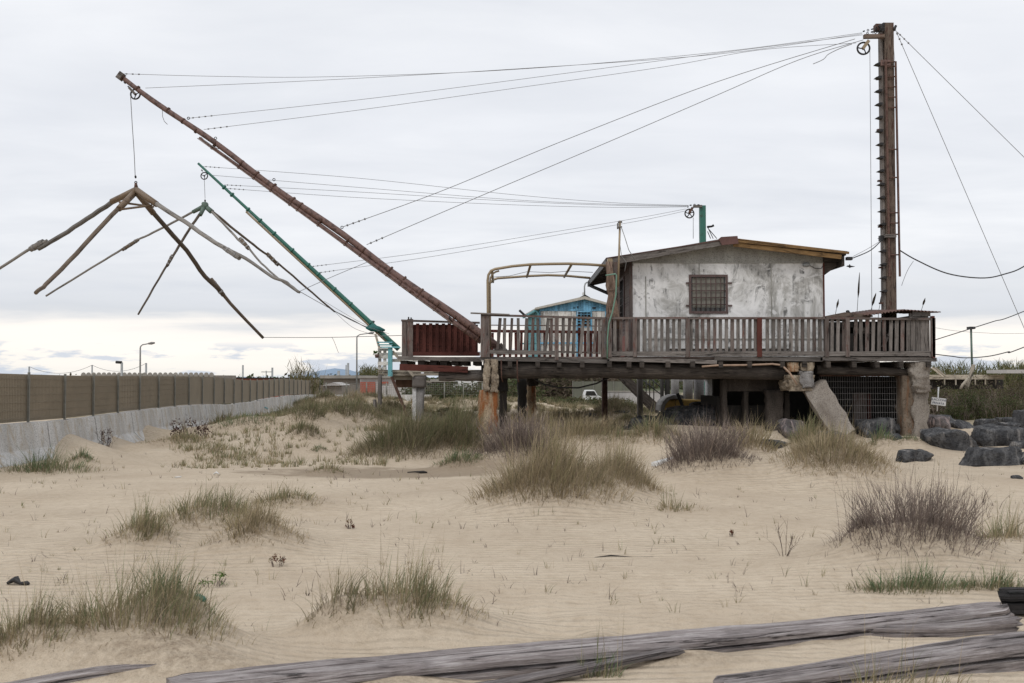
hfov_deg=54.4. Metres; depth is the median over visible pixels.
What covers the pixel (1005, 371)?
white ledge
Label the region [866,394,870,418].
timber post
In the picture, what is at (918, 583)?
grass tuft
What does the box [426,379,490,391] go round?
long building
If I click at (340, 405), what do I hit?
grass tuft
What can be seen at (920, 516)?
dry shrub
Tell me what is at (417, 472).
bark
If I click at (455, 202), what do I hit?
rigging wire
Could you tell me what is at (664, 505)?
grass tuft
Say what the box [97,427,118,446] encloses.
leafy bush
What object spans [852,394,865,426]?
timber post
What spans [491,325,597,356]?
railing
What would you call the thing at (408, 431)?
grass tuft
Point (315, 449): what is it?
grass tuft
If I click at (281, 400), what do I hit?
concrete barrier
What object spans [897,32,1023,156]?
rigging wire
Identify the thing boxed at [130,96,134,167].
hoist rope
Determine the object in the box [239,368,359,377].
hills
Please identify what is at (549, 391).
thicket
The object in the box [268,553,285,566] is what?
leafy bush
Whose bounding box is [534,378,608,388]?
hanging cable
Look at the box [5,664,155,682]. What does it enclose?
timber beam
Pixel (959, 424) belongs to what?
boulder
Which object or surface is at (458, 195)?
rigging wire
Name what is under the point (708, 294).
window
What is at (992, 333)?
power cable
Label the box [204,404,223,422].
concrete barrier
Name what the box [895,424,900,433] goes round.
boulder
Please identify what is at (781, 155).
sky
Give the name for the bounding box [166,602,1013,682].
timber beam
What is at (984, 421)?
boulder
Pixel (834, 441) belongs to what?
grass tuft
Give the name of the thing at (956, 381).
fence
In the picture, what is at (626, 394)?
white wall
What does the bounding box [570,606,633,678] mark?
grass tuft
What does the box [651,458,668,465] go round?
white board
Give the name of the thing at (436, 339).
red parapet
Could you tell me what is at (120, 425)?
concrete barrier
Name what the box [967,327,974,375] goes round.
flood light
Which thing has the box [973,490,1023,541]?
grass tuft
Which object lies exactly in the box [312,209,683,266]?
rigging wire
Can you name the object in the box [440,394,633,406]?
thicket
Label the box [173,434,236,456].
grass tuft
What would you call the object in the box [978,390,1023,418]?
bush
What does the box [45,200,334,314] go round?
fishing net rig
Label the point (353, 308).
net boom
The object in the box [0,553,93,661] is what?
grass tuft
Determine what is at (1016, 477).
boulder
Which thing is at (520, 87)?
rigging wire
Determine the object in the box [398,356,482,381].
side platform
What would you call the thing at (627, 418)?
grass tuft
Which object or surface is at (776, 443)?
boulder
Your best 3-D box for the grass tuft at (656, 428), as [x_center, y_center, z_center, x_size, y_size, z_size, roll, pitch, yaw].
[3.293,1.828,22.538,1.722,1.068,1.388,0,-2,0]
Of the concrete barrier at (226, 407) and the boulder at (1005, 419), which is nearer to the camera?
the boulder at (1005, 419)
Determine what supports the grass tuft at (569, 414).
on the ground at (588, 607)
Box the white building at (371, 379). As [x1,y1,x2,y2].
[359,376,408,394]
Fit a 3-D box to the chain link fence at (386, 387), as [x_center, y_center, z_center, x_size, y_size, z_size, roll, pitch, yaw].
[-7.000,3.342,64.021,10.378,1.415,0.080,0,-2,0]
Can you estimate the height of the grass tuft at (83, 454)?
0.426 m
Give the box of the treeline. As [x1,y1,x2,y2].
[41,372,882,389]
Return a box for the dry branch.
[761,519,805,555]
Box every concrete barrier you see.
[0,421,54,467]
[46,417,100,449]
[85,412,141,444]
[124,408,164,440]
[161,406,189,429]
[182,405,207,426]
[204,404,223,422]
[222,404,237,416]
[232,402,250,415]
[249,401,261,415]
[254,398,270,412]
[269,397,277,411]
[277,396,285,408]
[284,395,292,407]
[292,395,298,403]
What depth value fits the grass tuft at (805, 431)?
21.46 m
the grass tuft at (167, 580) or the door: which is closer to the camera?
the grass tuft at (167, 580)
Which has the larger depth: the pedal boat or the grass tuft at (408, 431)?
the pedal boat
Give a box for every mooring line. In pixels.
[264,335,401,337]
[301,262,366,290]
[301,292,388,333]
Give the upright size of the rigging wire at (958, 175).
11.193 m
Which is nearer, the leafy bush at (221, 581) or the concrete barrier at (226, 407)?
the leafy bush at (221, 581)
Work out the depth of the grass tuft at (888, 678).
5.40 m
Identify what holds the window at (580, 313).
in the blue hut at (584, 305)
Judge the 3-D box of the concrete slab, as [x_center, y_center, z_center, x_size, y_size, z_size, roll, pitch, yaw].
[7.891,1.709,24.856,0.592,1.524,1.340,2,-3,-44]
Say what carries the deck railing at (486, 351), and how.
on the stilt deck
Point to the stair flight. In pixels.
(631, 386)
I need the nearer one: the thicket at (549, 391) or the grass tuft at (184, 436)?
the grass tuft at (184, 436)
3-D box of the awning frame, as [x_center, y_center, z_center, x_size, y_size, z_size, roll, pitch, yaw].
[0.860,-0.767,26.845,3.109,2.421,2.870,0,-2,0]
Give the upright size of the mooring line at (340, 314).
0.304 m
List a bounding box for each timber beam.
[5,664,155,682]
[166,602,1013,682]
[476,647,686,682]
[713,631,1023,682]
[862,616,1023,637]
[997,587,1023,613]
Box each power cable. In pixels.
[853,240,881,257]
[901,251,1023,278]
[936,311,1023,339]
[936,347,1023,357]
[939,328,1021,333]
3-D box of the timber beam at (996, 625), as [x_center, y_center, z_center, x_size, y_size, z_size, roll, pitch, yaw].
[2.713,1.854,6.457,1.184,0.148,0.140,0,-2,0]
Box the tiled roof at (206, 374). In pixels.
[81,372,235,410]
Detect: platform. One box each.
[378,350,470,420]
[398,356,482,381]
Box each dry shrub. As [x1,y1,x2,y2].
[463,397,569,460]
[504,399,561,430]
[529,406,634,443]
[647,402,760,472]
[714,409,784,453]
[818,446,1009,558]
[843,501,879,536]
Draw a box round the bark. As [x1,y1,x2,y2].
[407,471,426,472]
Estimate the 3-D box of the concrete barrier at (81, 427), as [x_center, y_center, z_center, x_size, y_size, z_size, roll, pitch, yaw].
[-9.720,2.296,21.711,0.884,1.206,2.411,0,-2,0]
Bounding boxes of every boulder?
[628,415,673,429]
[657,405,715,425]
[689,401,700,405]
[761,439,786,448]
[776,418,803,438]
[854,417,895,437]
[879,433,902,440]
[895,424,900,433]
[895,449,933,462]
[920,428,978,450]
[927,414,950,428]
[950,420,973,428]
[959,446,1023,466]
[970,424,1023,446]
[973,419,998,426]
[994,417,1011,421]
[998,422,1020,426]
[1009,440,1023,448]
[1010,475,1022,478]
[1011,410,1023,427]
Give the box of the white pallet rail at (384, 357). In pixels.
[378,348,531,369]
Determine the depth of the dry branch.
8.87 m
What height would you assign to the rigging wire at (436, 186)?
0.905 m
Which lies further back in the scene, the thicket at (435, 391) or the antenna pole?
the thicket at (435, 391)
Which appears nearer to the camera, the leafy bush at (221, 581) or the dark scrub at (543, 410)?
the leafy bush at (221, 581)
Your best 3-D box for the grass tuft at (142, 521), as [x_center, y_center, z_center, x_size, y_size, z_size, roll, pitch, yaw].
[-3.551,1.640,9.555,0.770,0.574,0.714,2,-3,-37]
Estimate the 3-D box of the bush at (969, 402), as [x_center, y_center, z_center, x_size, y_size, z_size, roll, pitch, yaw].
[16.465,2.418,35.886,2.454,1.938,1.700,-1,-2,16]
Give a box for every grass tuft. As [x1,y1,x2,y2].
[0,439,109,474]
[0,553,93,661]
[1,533,264,648]
[65,447,100,463]
[96,492,184,543]
[115,532,238,622]
[124,479,291,530]
[140,430,221,444]
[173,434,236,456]
[202,410,288,432]
[202,450,273,461]
[202,487,309,546]
[248,480,330,509]
[282,414,326,438]
[285,540,380,627]
[286,396,330,422]
[305,458,349,473]
[306,442,331,452]
[319,386,389,422]
[324,525,489,627]
[326,388,369,403]
[338,389,468,458]
[417,381,499,452]
[430,445,488,467]
[432,394,477,406]
[461,395,643,506]
[539,405,593,418]
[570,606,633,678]
[577,421,671,494]
[582,422,652,446]
[610,413,636,426]
[625,402,688,446]
[647,484,712,511]
[764,405,904,478]
[782,410,835,448]
[830,547,988,596]
[836,605,991,682]
[863,422,901,446]
[897,433,921,441]
[951,556,1023,590]
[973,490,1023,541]
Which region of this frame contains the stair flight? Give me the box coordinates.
[618,378,670,412]
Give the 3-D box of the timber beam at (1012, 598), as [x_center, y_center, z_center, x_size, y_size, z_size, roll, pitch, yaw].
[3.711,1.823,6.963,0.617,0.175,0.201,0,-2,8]
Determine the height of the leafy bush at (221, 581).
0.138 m
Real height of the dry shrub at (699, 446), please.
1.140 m
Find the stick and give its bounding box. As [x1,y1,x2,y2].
[598,555,630,556]
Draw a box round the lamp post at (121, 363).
[115,361,122,375]
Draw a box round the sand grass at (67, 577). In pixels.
[0,454,1023,630]
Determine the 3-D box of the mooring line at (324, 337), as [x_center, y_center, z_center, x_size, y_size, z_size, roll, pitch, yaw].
[-5.149,-0.143,28.042,5.358,0.082,0.092,-1,-2,33]
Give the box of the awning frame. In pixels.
[486,262,605,356]
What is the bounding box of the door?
[360,382,374,392]
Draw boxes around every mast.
[684,204,716,394]
[856,22,900,320]
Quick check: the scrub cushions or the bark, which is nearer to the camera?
the bark
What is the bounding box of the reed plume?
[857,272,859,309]
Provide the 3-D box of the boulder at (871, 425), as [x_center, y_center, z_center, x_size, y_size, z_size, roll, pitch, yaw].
[9.270,2.320,25.430,1.014,0.791,0.893,0,-2,0]
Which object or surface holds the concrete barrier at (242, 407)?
on the ground at (588, 607)
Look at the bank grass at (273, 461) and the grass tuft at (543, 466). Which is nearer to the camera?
the grass tuft at (543, 466)
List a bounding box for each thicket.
[400,380,545,400]
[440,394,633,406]
[536,378,633,399]
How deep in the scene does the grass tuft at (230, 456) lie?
21.49 m
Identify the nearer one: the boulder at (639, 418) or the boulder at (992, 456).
the boulder at (992, 456)
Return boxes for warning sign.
[931,387,945,410]
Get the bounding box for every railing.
[470,312,606,359]
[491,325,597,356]
[607,316,935,357]
[924,317,929,356]
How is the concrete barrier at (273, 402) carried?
on the ground at (588, 607)
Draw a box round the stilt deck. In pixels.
[477,356,936,436]
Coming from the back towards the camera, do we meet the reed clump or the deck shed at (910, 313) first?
the reed clump
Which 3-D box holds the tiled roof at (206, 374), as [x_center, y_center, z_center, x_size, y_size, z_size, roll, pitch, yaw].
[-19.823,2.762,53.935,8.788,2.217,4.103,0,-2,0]
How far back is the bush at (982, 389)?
39.84 m
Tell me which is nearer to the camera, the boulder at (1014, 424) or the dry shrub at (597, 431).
the dry shrub at (597, 431)
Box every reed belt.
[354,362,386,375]
[889,358,1023,402]
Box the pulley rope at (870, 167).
[870,95,871,296]
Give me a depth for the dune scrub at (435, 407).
41.88 m
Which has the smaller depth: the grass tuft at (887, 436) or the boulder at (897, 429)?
the grass tuft at (887, 436)
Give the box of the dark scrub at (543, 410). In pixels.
[294,395,693,422]
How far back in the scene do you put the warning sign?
27.39 m
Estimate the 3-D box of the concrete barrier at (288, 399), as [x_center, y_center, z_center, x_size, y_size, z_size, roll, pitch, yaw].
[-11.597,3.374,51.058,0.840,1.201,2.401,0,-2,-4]
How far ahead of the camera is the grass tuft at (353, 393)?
52.18 m
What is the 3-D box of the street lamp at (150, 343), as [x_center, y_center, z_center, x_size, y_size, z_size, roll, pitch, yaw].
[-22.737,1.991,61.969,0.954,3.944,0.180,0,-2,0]
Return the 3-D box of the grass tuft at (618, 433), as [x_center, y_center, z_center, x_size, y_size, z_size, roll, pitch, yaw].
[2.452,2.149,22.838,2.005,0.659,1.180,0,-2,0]
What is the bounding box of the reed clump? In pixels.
[286,355,327,397]
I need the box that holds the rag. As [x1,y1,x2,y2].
[6,576,29,585]
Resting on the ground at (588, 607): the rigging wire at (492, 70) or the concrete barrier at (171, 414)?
the concrete barrier at (171, 414)
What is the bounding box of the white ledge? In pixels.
[987,370,1023,372]
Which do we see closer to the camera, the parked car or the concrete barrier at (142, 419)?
the concrete barrier at (142, 419)
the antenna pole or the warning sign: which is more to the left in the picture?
the antenna pole
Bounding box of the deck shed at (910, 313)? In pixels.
[823,309,940,356]
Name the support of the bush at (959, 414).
on the ground at (588, 607)
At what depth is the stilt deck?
25.19 m
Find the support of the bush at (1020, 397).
on the ground at (588, 607)
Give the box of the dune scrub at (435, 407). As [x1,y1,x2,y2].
[302,393,854,431]
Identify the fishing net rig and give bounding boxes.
[0,175,300,338]
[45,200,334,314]
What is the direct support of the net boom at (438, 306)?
on the stilt deck
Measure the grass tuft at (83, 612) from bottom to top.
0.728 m
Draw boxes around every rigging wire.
[126,33,858,76]
[153,34,858,87]
[192,35,858,118]
[203,166,663,204]
[204,43,849,129]
[213,175,680,205]
[227,184,630,205]
[227,188,648,207]
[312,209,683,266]
[320,210,687,272]
[343,39,853,226]
[366,40,861,244]
[813,44,851,63]
[895,30,1023,326]
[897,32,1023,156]
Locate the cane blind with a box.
[605,261,619,328]
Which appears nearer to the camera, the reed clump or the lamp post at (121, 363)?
the lamp post at (121, 363)
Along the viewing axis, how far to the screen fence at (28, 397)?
24.73 m
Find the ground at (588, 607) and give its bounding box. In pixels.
[0,379,1023,682]
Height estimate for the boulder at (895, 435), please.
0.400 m
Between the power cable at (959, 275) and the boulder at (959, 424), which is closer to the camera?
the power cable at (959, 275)
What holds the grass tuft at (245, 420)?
on the ground at (588, 607)
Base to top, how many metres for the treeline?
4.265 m
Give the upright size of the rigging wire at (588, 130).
5.364 m
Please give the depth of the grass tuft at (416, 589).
6.60 m
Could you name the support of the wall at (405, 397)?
on the ground at (588, 607)
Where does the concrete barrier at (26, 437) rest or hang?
on the ground at (588, 607)
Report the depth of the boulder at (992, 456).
18.64 m
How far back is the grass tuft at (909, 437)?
21.56 m
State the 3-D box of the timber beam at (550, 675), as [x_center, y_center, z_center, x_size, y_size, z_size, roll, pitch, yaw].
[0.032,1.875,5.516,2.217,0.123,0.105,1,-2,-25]
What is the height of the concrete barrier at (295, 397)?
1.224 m
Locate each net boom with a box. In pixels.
[115,71,506,355]
[197,163,400,350]
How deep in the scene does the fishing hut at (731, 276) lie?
26.06 m
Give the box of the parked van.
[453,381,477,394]
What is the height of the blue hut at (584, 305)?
3.664 m
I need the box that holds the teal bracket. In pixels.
[374,334,399,375]
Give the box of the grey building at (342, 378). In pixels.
[320,375,371,393]
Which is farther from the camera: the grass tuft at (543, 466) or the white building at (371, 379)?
the white building at (371, 379)
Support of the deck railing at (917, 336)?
on the stilt deck
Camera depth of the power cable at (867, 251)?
26.49 m
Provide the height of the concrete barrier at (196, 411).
1.228 m
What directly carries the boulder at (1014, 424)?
on the ground at (588, 607)
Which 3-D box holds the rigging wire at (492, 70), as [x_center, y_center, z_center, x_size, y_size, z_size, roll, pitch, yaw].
[0.002,-7.536,26.623,19.231,1.851,0.101,0,-2,-3]
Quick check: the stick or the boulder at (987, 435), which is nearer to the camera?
the stick
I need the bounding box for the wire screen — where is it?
[819,375,896,428]
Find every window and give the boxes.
[578,311,589,326]
[620,276,624,320]
[686,275,731,313]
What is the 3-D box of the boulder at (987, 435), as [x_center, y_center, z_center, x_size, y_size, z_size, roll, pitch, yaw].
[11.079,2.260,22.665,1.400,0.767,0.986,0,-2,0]
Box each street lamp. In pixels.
[139,342,154,371]
[356,332,373,389]
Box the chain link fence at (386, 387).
[323,382,482,398]
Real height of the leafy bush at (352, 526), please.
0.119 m
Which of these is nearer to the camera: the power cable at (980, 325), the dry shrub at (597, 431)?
the dry shrub at (597, 431)
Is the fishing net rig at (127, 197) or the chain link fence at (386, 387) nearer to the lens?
the fishing net rig at (127, 197)
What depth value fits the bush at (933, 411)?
37.81 m
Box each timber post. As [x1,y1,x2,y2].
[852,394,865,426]
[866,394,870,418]
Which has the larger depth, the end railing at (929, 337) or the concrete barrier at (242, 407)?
the concrete barrier at (242, 407)
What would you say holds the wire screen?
attached to the stilt deck
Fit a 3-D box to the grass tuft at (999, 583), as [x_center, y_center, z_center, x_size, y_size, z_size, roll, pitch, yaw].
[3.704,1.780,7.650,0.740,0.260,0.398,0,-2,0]
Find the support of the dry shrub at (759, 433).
on the ground at (588, 607)
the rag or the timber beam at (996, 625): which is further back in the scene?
the rag
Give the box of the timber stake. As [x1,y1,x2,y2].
[373,399,376,406]
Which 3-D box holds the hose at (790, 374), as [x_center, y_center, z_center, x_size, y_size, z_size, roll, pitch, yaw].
[5.943,0.814,24.928,2.367,0.550,0.182,0,-2,4]
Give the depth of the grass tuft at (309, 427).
24.07 m
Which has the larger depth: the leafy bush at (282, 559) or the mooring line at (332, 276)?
the mooring line at (332, 276)
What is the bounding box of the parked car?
[583,390,601,400]
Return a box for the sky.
[0,0,1023,377]
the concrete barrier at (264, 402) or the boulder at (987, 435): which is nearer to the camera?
the boulder at (987, 435)
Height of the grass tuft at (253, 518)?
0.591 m
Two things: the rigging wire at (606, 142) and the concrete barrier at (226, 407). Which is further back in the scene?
the concrete barrier at (226, 407)
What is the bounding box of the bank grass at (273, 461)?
[169,403,410,468]
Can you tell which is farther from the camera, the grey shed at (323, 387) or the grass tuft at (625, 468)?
the grey shed at (323, 387)
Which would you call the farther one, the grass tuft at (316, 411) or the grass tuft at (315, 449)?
the grass tuft at (316, 411)
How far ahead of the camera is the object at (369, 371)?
96.52 m
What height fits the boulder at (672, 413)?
0.880 m
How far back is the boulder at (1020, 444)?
21.66 m
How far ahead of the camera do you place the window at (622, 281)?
27.68 m
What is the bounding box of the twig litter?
[3,443,1022,639]
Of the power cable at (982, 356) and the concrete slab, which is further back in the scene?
the power cable at (982, 356)
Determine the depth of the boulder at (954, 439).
21.15 m
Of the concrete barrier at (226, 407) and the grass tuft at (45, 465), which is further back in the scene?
the concrete barrier at (226, 407)
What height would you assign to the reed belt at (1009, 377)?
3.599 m
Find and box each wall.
[335,395,430,400]
[601,391,664,404]
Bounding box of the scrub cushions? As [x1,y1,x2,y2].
[202,385,657,424]
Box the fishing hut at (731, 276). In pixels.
[587,236,852,356]
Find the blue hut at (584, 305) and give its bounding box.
[522,282,606,356]
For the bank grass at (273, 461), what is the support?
on the ground at (588, 607)
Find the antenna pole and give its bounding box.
[617,221,634,286]
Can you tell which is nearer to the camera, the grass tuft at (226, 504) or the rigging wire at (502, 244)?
the grass tuft at (226, 504)
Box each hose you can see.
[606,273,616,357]
[702,363,797,384]
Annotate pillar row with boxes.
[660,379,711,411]
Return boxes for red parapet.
[401,317,479,355]
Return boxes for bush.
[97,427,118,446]
[170,415,213,436]
[199,572,228,587]
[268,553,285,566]
[345,519,354,528]
[928,377,959,414]
[939,387,998,419]
[940,404,974,420]
[949,373,1010,415]
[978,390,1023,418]
[984,372,1023,414]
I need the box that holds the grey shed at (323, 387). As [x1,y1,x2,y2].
[320,382,348,394]
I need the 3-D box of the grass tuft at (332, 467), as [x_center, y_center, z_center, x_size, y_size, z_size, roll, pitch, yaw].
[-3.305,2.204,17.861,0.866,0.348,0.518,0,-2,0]
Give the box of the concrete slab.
[803,379,854,433]
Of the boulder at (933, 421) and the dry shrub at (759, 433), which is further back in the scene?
the boulder at (933, 421)
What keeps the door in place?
in the white building at (371, 379)
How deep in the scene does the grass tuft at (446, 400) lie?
52.05 m
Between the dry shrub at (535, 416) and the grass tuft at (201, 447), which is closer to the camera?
the grass tuft at (201, 447)
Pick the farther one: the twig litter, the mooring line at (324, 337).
the mooring line at (324, 337)
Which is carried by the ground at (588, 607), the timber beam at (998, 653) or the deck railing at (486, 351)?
the timber beam at (998, 653)
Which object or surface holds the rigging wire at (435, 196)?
attached to the mast at (702, 223)
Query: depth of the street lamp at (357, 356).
71.98 m
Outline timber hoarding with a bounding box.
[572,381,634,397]
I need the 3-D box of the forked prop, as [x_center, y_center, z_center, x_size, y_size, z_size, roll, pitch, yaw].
[18.291,1.462,39.972,0.679,1.121,0.156,0,-2,0]
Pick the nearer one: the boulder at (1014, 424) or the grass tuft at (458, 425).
the grass tuft at (458, 425)
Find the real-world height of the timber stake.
0.826 m
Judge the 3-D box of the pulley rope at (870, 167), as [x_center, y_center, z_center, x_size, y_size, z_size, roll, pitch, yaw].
[9.800,-4.394,27.179,0.055,7.262,0.014,0,-2,0]
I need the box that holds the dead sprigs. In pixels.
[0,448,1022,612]
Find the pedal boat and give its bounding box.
[656,393,700,410]
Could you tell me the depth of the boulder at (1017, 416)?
30.06 m
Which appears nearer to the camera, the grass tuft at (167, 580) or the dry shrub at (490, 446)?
the grass tuft at (167, 580)
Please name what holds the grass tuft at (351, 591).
on the ground at (588, 607)
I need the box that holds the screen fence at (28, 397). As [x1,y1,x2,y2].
[0,372,319,422]
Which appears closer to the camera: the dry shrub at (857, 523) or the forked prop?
the dry shrub at (857, 523)
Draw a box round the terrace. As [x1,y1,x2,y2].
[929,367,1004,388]
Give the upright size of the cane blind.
1.718 m
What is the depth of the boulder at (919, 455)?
19.72 m
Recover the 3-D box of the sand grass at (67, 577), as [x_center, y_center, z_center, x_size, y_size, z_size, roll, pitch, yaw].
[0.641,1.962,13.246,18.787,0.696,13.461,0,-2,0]
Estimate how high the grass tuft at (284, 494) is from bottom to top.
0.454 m
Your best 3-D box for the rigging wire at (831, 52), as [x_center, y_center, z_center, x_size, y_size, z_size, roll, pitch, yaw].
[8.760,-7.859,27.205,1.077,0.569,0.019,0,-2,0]
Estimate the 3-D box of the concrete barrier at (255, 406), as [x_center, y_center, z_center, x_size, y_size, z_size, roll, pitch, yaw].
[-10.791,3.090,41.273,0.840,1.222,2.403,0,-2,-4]
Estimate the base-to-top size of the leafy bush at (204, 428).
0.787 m
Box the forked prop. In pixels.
[959,364,975,391]
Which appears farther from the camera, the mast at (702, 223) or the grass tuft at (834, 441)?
the mast at (702, 223)
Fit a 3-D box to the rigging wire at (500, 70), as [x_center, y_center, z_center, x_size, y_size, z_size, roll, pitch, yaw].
[-0.308,-7.716,26.619,19.852,1.549,0.131,0,-2,-3]
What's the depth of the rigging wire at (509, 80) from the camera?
26.55 m
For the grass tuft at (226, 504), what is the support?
on the ground at (588, 607)
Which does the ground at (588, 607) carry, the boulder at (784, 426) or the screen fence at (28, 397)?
the boulder at (784, 426)
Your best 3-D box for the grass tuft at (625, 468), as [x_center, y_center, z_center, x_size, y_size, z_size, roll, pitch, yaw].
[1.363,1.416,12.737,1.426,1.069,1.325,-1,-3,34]
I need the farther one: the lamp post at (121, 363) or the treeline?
the treeline
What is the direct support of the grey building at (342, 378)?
on the ground at (588, 607)
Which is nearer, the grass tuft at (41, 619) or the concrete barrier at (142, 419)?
the grass tuft at (41, 619)
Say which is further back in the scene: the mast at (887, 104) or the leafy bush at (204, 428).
the mast at (887, 104)
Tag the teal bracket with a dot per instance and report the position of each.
(390, 347)

